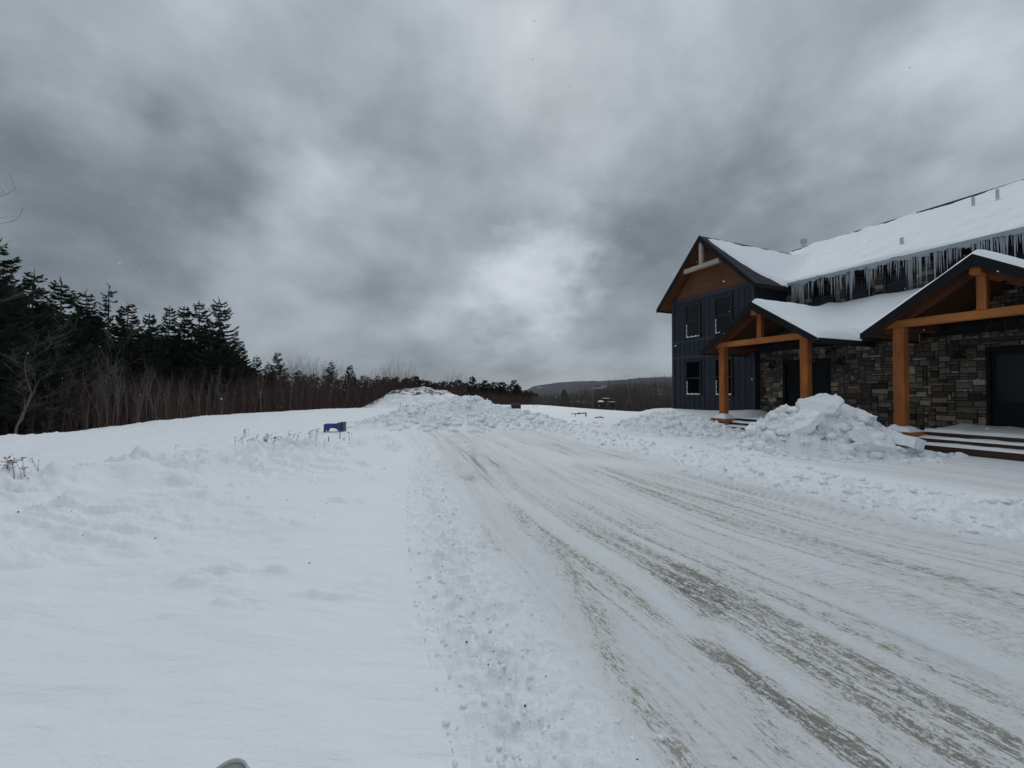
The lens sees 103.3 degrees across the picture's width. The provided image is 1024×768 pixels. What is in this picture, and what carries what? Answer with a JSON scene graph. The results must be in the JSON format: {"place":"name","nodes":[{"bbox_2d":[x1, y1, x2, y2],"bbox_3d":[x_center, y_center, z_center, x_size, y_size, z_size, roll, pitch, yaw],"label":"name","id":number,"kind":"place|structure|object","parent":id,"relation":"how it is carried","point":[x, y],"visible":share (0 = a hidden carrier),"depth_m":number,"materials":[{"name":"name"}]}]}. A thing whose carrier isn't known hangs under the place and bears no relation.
{"place":"outdoors","nodes":[
{"label":"outdoors","id":0,"kind":"place"},
{"bbox_2d":[288,376,671,401],"bbox_3d":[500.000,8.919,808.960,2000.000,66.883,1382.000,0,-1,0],"label":"hill","id":1,"kind":"structure","parent":0,"point":[559,387],"depth_m":856.79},
{"bbox_2d":[1,6,1010,529],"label":"snowflakes","id":2,"kind":"object","parent":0,"point":[499,226],"visible":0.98,"depth_m":4.59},
{"bbox_2d":[0,402,1023,767],"bbox_3d":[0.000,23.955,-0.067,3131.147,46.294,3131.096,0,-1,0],"label":"ground","id":3,"kind":"structure","parent":0,"point":[256,608],"depth_m":2.75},
{"bbox_2d":[0,456,27,478],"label":"dried weed","id":4,"kind":"object","parent":3,"relation":"on","point":[10,461],"visible":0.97,"depth_m":4.54,"materials":[{"name":"brown"}]},
{"bbox_2d":[0,362,33,408],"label":"spruce tree","id":5,"kind":"object","parent":3,"relation":"on","point":[1,383],"visible":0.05,"depth_m":19.96,"materials":[{"name":"green plant"}]},
{"bbox_2d":[4,307,47,431],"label":"spruce tree","id":6,"kind":"object","parent":3,"relation":"on","point":[26,395],"visible":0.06,"depth_m":20.65,"materials":[{"name":"green plant"}]},
{"bbox_2d":[0,175,55,301],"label":"bare tree","id":7,"kind":"object","parent":3,"relation":"on","point":[5,267],"visible":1,"depth_m":14.37,"materials":[{"name":"grey plant"}]},
{"bbox_2d":[0,308,66,428],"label":"spruce tree","id":8,"kind":"object","parent":3,"relation":"on","point":[42,392],"visible":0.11,"depth_m":21.16,"materials":[{"name":"green plant"}]},
{"bbox_2d":[0,309,68,428],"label":"spruce tree","id":9,"kind":"object","parent":3,"relation":"on","point":[37,355],"visible":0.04,"depth_m":21.68,"materials":[{"name":"green plant"}]},
{"bbox_2d":[0,317,69,435],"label":"spruce tree","id":10,"kind":"object","parent":3,"relation":"on","point":[5,396],"visible":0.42,"depth_m":19.01,"materials":[{"name":"green plant"}]},
{"bbox_2d":[0,309,72,428],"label":"spruce tree","id":11,"kind":"object","parent":3,"relation":"on","point":[40,383],"visible":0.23,"depth_m":20.21,"materials":[{"name":"green plant"}]},
{"bbox_2d":[1,274,72,355],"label":"spruce tree","id":12,"kind":"object","parent":3,"relation":"on","point":[16,281],"visible":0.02,"depth_m":26.17,"materials":[{"name":"green plant"}]},
{"bbox_2d":[0,263,75,431],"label":"spruce tree","id":13,"kind":"object","parent":3,"relation":"on","point":[54,359],"visible":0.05,"depth_m":22.23,"materials":[{"name":"green plant"}]},
{"bbox_2d":[0,295,76,428],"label":"spruce tree","id":14,"kind":"object","parent":3,"relation":"on","point":[53,383],"visible":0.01,"depth_m":22.31,"materials":[{"name":"green plant"}]},
{"bbox_2d":[0,238,79,421],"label":"spruce tree","id":15,"kind":"object","parent":3,"relation":"on","point":[9,413],"visible":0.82,"depth_m":19.27,"materials":[{"name":"green plant"}]},
{"bbox_2d":[6,285,80,399],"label":"spruce tree","id":16,"kind":"object","parent":3,"relation":"on","point":[46,347],"visible":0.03,"depth_m":23.49,"materials":[{"name":"green plant"}]},
{"bbox_2d":[0,309,92,433],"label":"bare tree","id":17,"kind":"object","parent":3,"relation":"on","point":[21,418],"visible":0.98,"depth_m":17.34,"materials":[{"name":"brown plant"}]},
{"bbox_2d":[11,316,83,428],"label":"bare tree","id":18,"kind":"object","parent":3,"relation":"on","point":[46,397],"visible":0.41,"depth_m":22.65,"materials":[{"name":"brown plant"}]},
{"bbox_2d":[33,327,82,430],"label":"spruce tree","id":19,"kind":"object","parent":3,"relation":"on","point":[53,376],"depth_m":23.46,"materials":[{"name":"green plant"}]},
{"bbox_2d":[17,296,100,430],"bbox_3d":[-29.962,0.198,24.511,8.414,11.673,7.327,-1,-1,30],"label":"spruce tree","id":20,"kind":"object","parent":3,"relation":"on","point":[90,391],"depth_m":26.11,"materials":[{"name":"green plant"}]},
{"bbox_2d":[27,294,93,421],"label":"spruce tree","id":21,"kind":"object","parent":3,"relation":"on","point":[47,341],"depth_m":26.55,"materials":[{"name":"green plant"}]},
{"bbox_2d":[13,268,119,432],"bbox_3d":[-27.034,-0.428,22.943,7.189,12.467,6.260,0,-1,9],"label":"spruce tree","id":22,"kind":"object","parent":3,"relation":"on","point":[43,309],"visible":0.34,"depth_m":23.36,"materials":[{"name":"green plant"}]},
{"bbox_2d":[55,303,89,355],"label":"spruce tree","id":23,"kind":"object","parent":3,"relation":"on","point":[63,309],"visible":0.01,"depth_m":30.70,"materials":[{"name":"green plant"}]},
{"bbox_2d":[36,321,118,430],"bbox_3d":[-27.373,-0.505,23.411,6.903,10.378,4.872,0,-1,4],"label":"bare tree","id":24,"kind":"object","parent":3,"relation":"on","point":[65,373],"visible":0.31,"depth_m":24.18,"materials":[{"name":"brown plant"}]},
{"bbox_2d":[31,277,124,415],"bbox_3d":[-30.297,-0.481,26.868,5.608,13.472,6.651,0,-1,-18],"label":"spruce tree","id":25,"kind":"object","parent":3,"relation":"on","point":[69,299],"visible":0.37,"depth_m":27.13,"materials":[{"name":"green plant"}]},
{"bbox_2d":[35,361,133,428],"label":"bare tree","id":26,"kind":"object","parent":3,"relation":"on","point":[86,421],"visible":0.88,"depth_m":20.28,"materials":[{"name":"brown plant"}]},
{"bbox_2d":[63,336,117,420],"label":"spruce tree","id":27,"kind":"object","parent":3,"relation":"on","point":[96,373],"visible":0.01,"depth_m":28.74,"materials":[{"name":"green plant"}]},
{"bbox_2d":[63,290,141,425],"bbox_3d":[-31.553,-0.375,29.838,5.654,13.600,6.138,-1,-1,32],"label":"spruce tree","id":28,"kind":"object","parent":3,"relation":"on","point":[94,327],"visible":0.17,"depth_m":29.89,"materials":[{"name":"green plant"}]},
{"bbox_2d":[96,362,108,419],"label":"bare tree","id":29,"kind":"object","parent":3,"relation":"on","point":[103,386],"visible":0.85,"depth_m":20.82,"materials":[{"name":"brown plant"}]},
{"bbox_2d":[73,334,134,422],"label":"spruce tree","id":30,"kind":"object","parent":3,"relation":"on","point":[94,338],"visible":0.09,"depth_m":29.52,"materials":[{"name":"green plant"}]},
{"bbox_2d":[68,317,145,427],"bbox_3d":[-25.183,0.007,25.080,4.214,8.564,3.506,0,-1,17],"label":"bare tree","id":31,"kind":"object","parent":3,"relation":"on","point":[76,358],"visible":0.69,"depth_m":24.65,"materials":[{"name":"brown plant"}]},
{"bbox_2d":[89,282,129,425],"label":"spruce tree","id":32,"kind":"object","parent":3,"relation":"on","point":[100,334],"visible":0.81,"depth_m":28.93,"materials":[{"name":"green plant"}]},
{"bbox_2d":[89,336,140,420],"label":"spruce tree","id":33,"kind":"object","parent":3,"relation":"on","point":[113,363],"visible":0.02,"depth_m":31.13,"materials":[{"name":"green plant"}]},
{"bbox_2d":[111,332,134,354],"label":"spruce tree","id":34,"kind":"object","parent":3,"relation":"on","point":[112,333],"visible":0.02,"depth_m":35.39,"materials":[{"name":"green plant"}]},
{"bbox_2d":[90,303,167,425],"bbox_3d":[-29.382,-0.075,31.203,5.969,12.442,5.884,0,-1,13],"label":"spruce tree","id":35,"kind":"object","parent":3,"relation":"on","point":[133,348],"visible":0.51,"depth_m":30.81,"materials":[{"name":"green plant"}]},
{"bbox_2d":[114,345,149,422],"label":"spruce tree","id":36,"kind":"object","parent":3,"relation":"on","point":[131,382],"visible":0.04,"depth_m":32.41,"materials":[{"name":"green plant"}]},
{"bbox_2d":[145,363,154,420],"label":"bare tree","id":37,"kind":"object","parent":3,"relation":"on","point":[148,394],"visible":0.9,"depth_m":24.21,"materials":[{"name":"brown plant"}]},
{"bbox_2d":[129,314,181,421],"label":"spruce tree","id":38,"kind":"object","parent":3,"relation":"on","point":[160,363],"visible":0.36,"depth_m":34.03,"materials":[{"name":"green plant"}]},
{"bbox_2d":[140,345,170,419],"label":"spruce tree","id":39,"kind":"object","parent":3,"relation":"on","point":[153,379],"visible":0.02,"depth_m":34.48,"materials":[{"name":"green plant"}]},
{"bbox_2d":[146,328,166,358],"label":"spruce tree","id":40,"kind":"object","parent":3,"relation":"on","point":[154,338],"visible":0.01,"depth_m":37.75,"materials":[{"name":"green plant"}]},
{"bbox_2d":[150,306,190,417],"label":"spruce tree","id":41,"kind":"object","parent":3,"relation":"on","point":[169,343],"visible":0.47,"depth_m":35.84,"materials":[{"name":"green plant"}]},
{"bbox_2d":[153,351,205,417],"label":"spruce tree","id":42,"kind":"object","parent":3,"relation":"on","point":[176,361],"visible":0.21,"depth_m":35.95,"materials":[{"name":"green plant"}]},
{"bbox_2d":[163,306,216,418],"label":"spruce tree","id":43,"kind":"object","parent":3,"relation":"on","point":[187,314],"visible":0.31,"depth_m":36.79,"materials":[{"name":"green plant"}]},
{"bbox_2d":[184,447,211,451],"bbox_3d":[-6.084,1.435,7.868,0.598,0.404,0.462,0,-1,0],"label":"snow chunk","id":44,"kind":"object","parent":3,"relation":"on","point":[200,449],"visible":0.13,"depth_m":7.84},
{"bbox_2d":[171,302,240,415],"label":"spruce tree","id":45,"kind":"object","parent":3,"relation":"on","point":[195,347],"visible":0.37,"depth_m":37.70,"materials":[{"name":"green plant"}]},
{"bbox_2d":[176,346,235,414],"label":"spruce tree","id":46,"kind":"object","parent":3,"relation":"on","point":[211,392],"visible":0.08,"depth_m":38.25,"materials":[{"name":"green plant"}]},
{"bbox_2d":[176,297,261,414],"bbox_3d":[-26.885,-0.781,37.121,6.872,14.615,5.795,1,-1,-41],"label":"spruce tree","id":47,"kind":"object","parent":3,"relation":"on","point":[216,354],"visible":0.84,"depth_m":36.65,"materials":[{"name":"green plant"}]},
{"bbox_2d":[203,333,258,409],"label":"spruce tree","id":48,"kind":"object","parent":3,"relation":"on","point":[222,344],"visible":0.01,"depth_m":41.51,"materials":[{"name":"green plant"}]},
{"bbox_2d":[216,758,249,767],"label":"pipe end","id":49,"kind":"object","parent":3,"relation":"on","point":[236,763],"visible":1,"depth_m":1.42,"materials":[{"name":"grey plastic"}]},
{"bbox_2d":[0,347,469,434],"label":"red brush","id":50,"kind":"object","parent":3,"relation":"on","point":[376,392],"visible":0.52,"depth_m":30.71,"materials":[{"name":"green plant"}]},
{"bbox_2d":[222,341,263,414],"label":"spruce tree","id":51,"kind":"object","parent":3,"relation":"on","point":[239,359],"visible":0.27,"depth_m":40.82,"materials":[{"name":"green plant"}]},
{"bbox_2d":[244,354,271,411],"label":"spruce tree","id":52,"kind":"object","parent":3,"relation":"on","point":[257,371],"visible":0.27,"depth_m":44.06,"materials":[{"name":"green plant"}]},
{"bbox_2d":[258,365,283,407],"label":"spruce tree","id":53,"kind":"object","parent":3,"relation":"on","point":[268,368],"visible":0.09,"depth_m":47.91,"materials":[{"name":"green plant"}]},
{"bbox_2d":[257,353,301,412],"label":"spruce tree","id":54,"kind":"object","parent":3,"relation":"on","point":[275,359],"visible":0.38,"depth_m":45.73,"materials":[{"name":"green plant"}]},
{"bbox_2d":[287,371,310,409],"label":"spruce tree","id":55,"kind":"object","parent":3,"relation":"on","point":[299,389],"visible":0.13,"depth_m":49.98,"materials":[{"name":"green plant"}]},
{"bbox_2d":[320,362,345,408],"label":"spruce tree","id":56,"kind":"object","parent":3,"relation":"on","point":[335,383],"visible":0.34,"depth_m":52.03,"materials":[{"name":"green plant"}]},
{"bbox_2d":[324,422,345,431],"bbox_3d":[-6.447,1.687,14.768,0.670,0.606,0.440,0,-1,-8],"label":"plastic tub","id":57,"kind":"object","parent":3,"relation":"on","point":[340,427],"visible":0.96,"depth_m":14.59,"materials":[{"name":"blue"}]},
{"bbox_2d":[336,365,361,407],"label":"spruce tree","id":58,"kind":"object","parent":3,"relation":"on","point":[349,376],"visible":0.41,"depth_m":54.71,"materials":[{"name":"green plant"}]},
{"bbox_2d":[357,375,373,406],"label":"spruce tree","id":59,"kind":"object","parent":3,"relation":"on","point":[362,378],"visible":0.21,"depth_m":59.70,"materials":[{"name":"green plant"}]},
{"bbox_2d":[368,375,384,403],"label":"spruce tree","id":60,"kind":"object","parent":3,"relation":"on","point":[376,381],"visible":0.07,"depth_m":61.60,"materials":[{"name":"green plant"}]},
{"bbox_2d":[391,377,400,390],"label":"spruce tree","id":61,"kind":"object","parent":3,"relation":"on","point":[396,383],"visible":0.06,"depth_m":88.51,"materials":[{"name":"green plant"}]},
{"bbox_2d":[361,387,460,407],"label":"snow pile","id":62,"kind":"object","parent":3,"relation":"on","point":[405,396],"visible":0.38,"depth_m":46.22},
{"bbox_2d":[423,379,432,387],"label":"spruce tree","id":63,"kind":"object","parent":3,"relation":"on","point":[428,384],"visible":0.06,"depth_m":88.34,"materials":[{"name":"green plant"}]},
{"bbox_2d":[440,380,448,390],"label":"spruce tree","id":64,"kind":"object","parent":3,"relation":"on","point":[444,384],"visible":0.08,"depth_m":88.59,"materials":[{"name":"green plant"}]},
{"bbox_2d":[347,395,568,429],"bbox_3d":[-2.301,1.218,19.432,11.296,1.434,9.596,0,-1,0],"label":"snow pile","id":65,"kind":"object","parent":3,"relation":"on","point":[479,406],"visible":0.51,"depth_m":17.66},
{"bbox_2d":[459,382,472,395],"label":"spruce tree","id":66,"kind":"object","parent":3,"relation":"on","point":[467,387],"visible":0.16,"depth_m":89.17,"materials":[{"name":"green plant"}]},
{"bbox_2d":[464,376,477,395],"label":"spruce tree","id":67,"kind":"object","parent":3,"relation":"on","point":[474,385],"visible":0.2,"depth_m":97.03,"materials":[{"name":"green plant"}]},
{"bbox_2d":[474,382,483,395],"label":"spruce tree","id":68,"kind":"object","parent":3,"relation":"on","point":[479,385],"visible":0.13,"depth_m":95.50,"materials":[{"name":"green plant"}]},
{"bbox_2d":[432,387,532,404],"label":"brush","id":69,"kind":"object","parent":3,"relation":"on","point":[516,401],"visible":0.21,"depth_m":73.48,"materials":[{"name":"brown plant"}]},
{"bbox_2d":[478,380,487,393],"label":"spruce tree","id":70,"kind":"object","parent":3,"relation":"on","point":[484,383],"visible":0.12,"depth_m":98.64,"materials":[{"name":"green plant"}]},
{"bbox_2d":[478,383,498,400],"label":"spruce tree","id":71,"kind":"object","parent":3,"relation":"on","point":[486,387],"visible":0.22,"depth_m":94.00,"materials":[{"name":"green plant"}]},
{"bbox_2d":[486,381,502,403],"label":"spruce tree","id":72,"kind":"object","parent":3,"relation":"on","point":[493,388],"visible":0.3,"depth_m":91.61,"materials":[{"name":"green plant"}]},
{"bbox_2d":[494,382,509,401],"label":"spruce tree","id":73,"kind":"object","parent":3,"relation":"on","point":[502,388],"visible":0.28,"depth_m":91.22,"materials":[{"name":"green plant"}]},
{"bbox_2d":[507,380,519,403],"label":"spruce tree","id":74,"kind":"object","parent":3,"relation":"on","point":[512,384],"visible":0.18,"depth_m":91.15,"materials":[{"name":"green plant"}]},
{"bbox_2d":[510,404,520,408],"bbox_3d":[0.336,2.018,36.473,0.960,0.390,0.540,0,-1,0],"label":"storage box","id":75,"kind":"object","parent":3,"relation":"on","point":[516,406],"visible":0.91,"depth_m":36.22,"materials":[{"name":"grey paint"}]},
{"bbox_2d":[509,384,525,403],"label":"spruce tree","id":76,"kind":"object","parent":3,"relation":"on","point":[517,390],"visible":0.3,"depth_m":88.15,"materials":[{"name":"green plant"}]},
{"bbox_2d":[528,370,671,411],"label":"field brush","id":77,"kind":"object","parent":3,"relation":"on","point":[647,400],"visible":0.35,"depth_m":54.70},
{"bbox_2d":[597,398,614,407],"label":"utility vehicle","id":78,"kind":"object","parent":3,"relation":"on","point":[602,403],"visible":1,"depth_m":49.40,"materials":[{"name":"grey paint"}]},
{"bbox_2d":[340,395,969,463],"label":"heap crumbs","id":79,"kind":"object","parent":3,"relation":"on","point":[846,452],"visible":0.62,"depth_m":10.78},
{"bbox_2d":[599,411,740,439],"bbox_3d":[6.029,1.415,15.021,6.459,0.849,5.316,0,-1,0],"label":"snow pile","id":80,"kind":"object","parent":3,"relation":"on","point":[642,432],"visible":0.56,"depth_m":13.95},
{"bbox_2d":[529,422,1023,535],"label":"berm crumbs","id":81,"kind":"object","parent":3,"relation":"on","point":[1014,500],"visible":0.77,"depth_m":6.40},
{"bbox_2d":[723,407,916,458],"bbox_3d":[7.953,1.090,10.820,5.847,1.378,3.779,0,-1,0],"label":"snow pile","id":82,"kind":"object","parent":3,"relation":"on","point":[797,447],"visible":0.36,"depth_m":9.78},
{"bbox_2d":[771,410,825,433],"bbox_3d":[7.046,1.060,10.121,1.413,0.260,0.741,-32,11,17],"label":"snow block","id":83,"kind":"object","parent":82,"relation":"on","point":[812,421],"depth_m":9.86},
{"bbox_2d":[795,393,844,416],"bbox_3d":[7.930,0.559,10.443,1.017,0.666,0.300,-8,-33,32],"label":"snow block","id":84,"kind":"object","parent":82,"relation":"on","point":[825,404],"depth_m":10.34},
{"bbox_2d":[841,403,877,420],"bbox_3d":[8.801,0.740,10.728,1.394,0.293,0.599,15,44,27],"label":"snow block","id":85,"kind":"object","parent":82,"relation":"on","point":[848,409],"depth_m":10.57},
{"bbox_2d":[848,426,897,453],"bbox_3d":[8.506,1.310,9.523,1.124,0.254,0.799,8,38,-10],"label":"snow block","id":86,"kind":"object","parent":82,"relation":"on","point":[862,435],"depth_m":9.39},
{"bbox_2d":[887,430,925,451],"bbox_3d":[9.422,1.360,9.745,0.973,0.320,0.753,14,6,-39],"label":"snow block","id":87,"kind":"object","parent":82,"relation":"on","point":[912,442],"depth_m":9.45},
{"bbox_2d":[656,179,1023,460],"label":"house","id":88,"kind":"structure","parent":3,"relation":"on","point":[910,304],"depth_m":14.06,"materials":[{"name":"blue"}]},
{"bbox_2d":[685,302,700,338],"bbox_3d":[9.040,-3.146,20.256,0.072,1.730,0.950,0,-1,-23],"label":"window","id":89,"kind":"structure","parent":88,"relation":"in","point":[692,311],"depth_m":20.23,"materials":[{"name":"black"}]},
{"bbox_2d":[685,360,701,395],"bbox_3d":[9.040,-0.296,20.211,0.072,1.770,0.950,0,-1,-23],"label":"window","id":90,"kind":"structure","parent":88,"relation":"in","point":[693,368],"depth_m":20.20,"materials":[{"name":"black"}]},
{"bbox_2d":[714,294,732,334],"bbox_3d":[9.713,-3.171,18.650,0.072,1.730,0.950,0,-1,-23],"label":"window","id":91,"kind":"structure","parent":88,"relation":"in","point":[723,304],"depth_m":18.68,"materials":[{"name":"black"}]},
{"bbox_2d":[714,357,733,395],"bbox_3d":[9.713,-0.321,18.605,0.072,1.770,0.950,0,-1,-23],"label":"window","id":92,"kind":"structure","parent":88,"relation":"in","point":[730,359],"depth_m":18.38,"materials":[{"name":"black"}]},
{"bbox_2d":[765,360,775,368],"bbox_3d":[10.653,-0.813,16.664,0.435,0.352,0.345,0,-1,-23],"label":"wall lantern","id":93,"kind":"object","parent":88,"relation":"attached to","point":[770,366],"depth_m":16.68,"materials":[{"name":"black metal"}]},
{"bbox_2d":[765,326,797,357],"bbox_3d":[10.076,-1.741,15.156,1.027,1.480,1.046,0,-1,-23],"label":"chandelier","id":94,"kind":"object","parent":88,"relation":"hanging from","point":[777,355],"visible":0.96,"depth_m":15.06,"materials":[{"name":"black metal"}]},
{"bbox_2d":[783,358,831,406],"bbox_3d":[11.381,0.200,15.619,0.150,2.243,1.736,0,-1,-23],"label":"double door","id":95,"kind":"structure","parent":88,"relation":"in","point":[821,370],"depth_m":15.90,"materials":[{"name":"black"}]},
{"bbox_2d":[811,283,833,305],"bbox_3d":[12.750,-3.543,16.645,0.072,1.050,0.800,0,-1,-23],"label":"window","id":96,"kind":"structure","parent":88,"relation":"in","point":[817,300],"depth_m":16.65,"materials":[{"name":"black"}]},
{"bbox_2d":[833,355,845,364],"bbox_3d":[11.622,-0.849,14.360,0.435,0.352,0.345,0,-1,-23],"label":"wall lantern","id":97,"kind":"object","parent":88,"relation":"attached to","point":[840,360],"depth_m":14.32,"materials":[{"name":"black metal"}]},
{"bbox_2d":[845,275,870,301],"bbox_3d":[13.226,-3.561,15.511,0.072,1.050,0.800,0,-1,-23],"label":"window","id":98,"kind":"structure","parent":88,"relation":"in","point":[861,290],"depth_m":15.46,"materials":[{"name":"black"}]},
{"bbox_2d":[883,266,909,293],"bbox_3d":[13.680,-3.578,14.433,0.072,1.050,0.700,0,-1,-23],"label":"window","id":99,"kind":"structure","parent":88,"relation":"in","point":[892,284],"depth_m":14.45,"materials":[{"name":"black"}]},
{"bbox_2d":[933,253,968,279],"bbox_3d":[14.222,-3.598,13.142,0.072,1.050,0.800,0,-1,-23],"label":"window","id":100,"kind":"structure","parent":88,"relation":"in","point":[944,265],"depth_m":13.26,"materials":[{"name":"black"}]},
{"bbox_2d":[950,347,966,358],"bbox_3d":[12.784,-0.893,11.594,0.435,0.352,0.345,0,-1,-23],"label":"wall lantern","id":101,"kind":"object","parent":88,"relation":"attached to","point":[959,352],"depth_m":11.57,"materials":[{"name":"black metal"}]},
{"bbox_2d":[975,280,1023,342],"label":"chandelier","id":102,"kind":"object","parent":88,"relation":"hanging from","point":[1005,337],"visible":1,"depth_m":10.05,"materials":[{"name":"black metal"}]},
{"bbox_2d":[986,346,1023,427],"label":"double door","id":103,"kind":"structure","parent":88,"relation":"in","point":[1004,368],"depth_m":10.96,"materials":[{"name":"black"}]},
{"bbox_2d":[999,241,1023,258],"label":"window","id":104,"kind":"structure","parent":88,"relation":"in","point":[1020,254],"depth_m":11.89,"materials":[{"name":"black"}]},
{"bbox_2d":[0,0,1023,401],"label":"sky","id":105,"kind":"structure","parent":0,"point":[334,94],"materials":[{"name":"grey"}]},
{"bbox_2d":[415,422,1023,767],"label":"road","id":106,"kind":"structure","parent":0,"point":[778,626],"depth_m":2.96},
{"bbox_2d":[17,432,637,760],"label":"soil crumbs","id":107,"kind":"object","parent":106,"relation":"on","point":[409,551],"visible":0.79,"depth_m":3.33,"materials":[{"name":"brown"}]},
{"bbox_2d":[403,427,664,767],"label":"verge crumbs","id":108,"kind":"object","parent":106,"relation":"on","point":[489,755],"visible":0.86,"depth_m":2.03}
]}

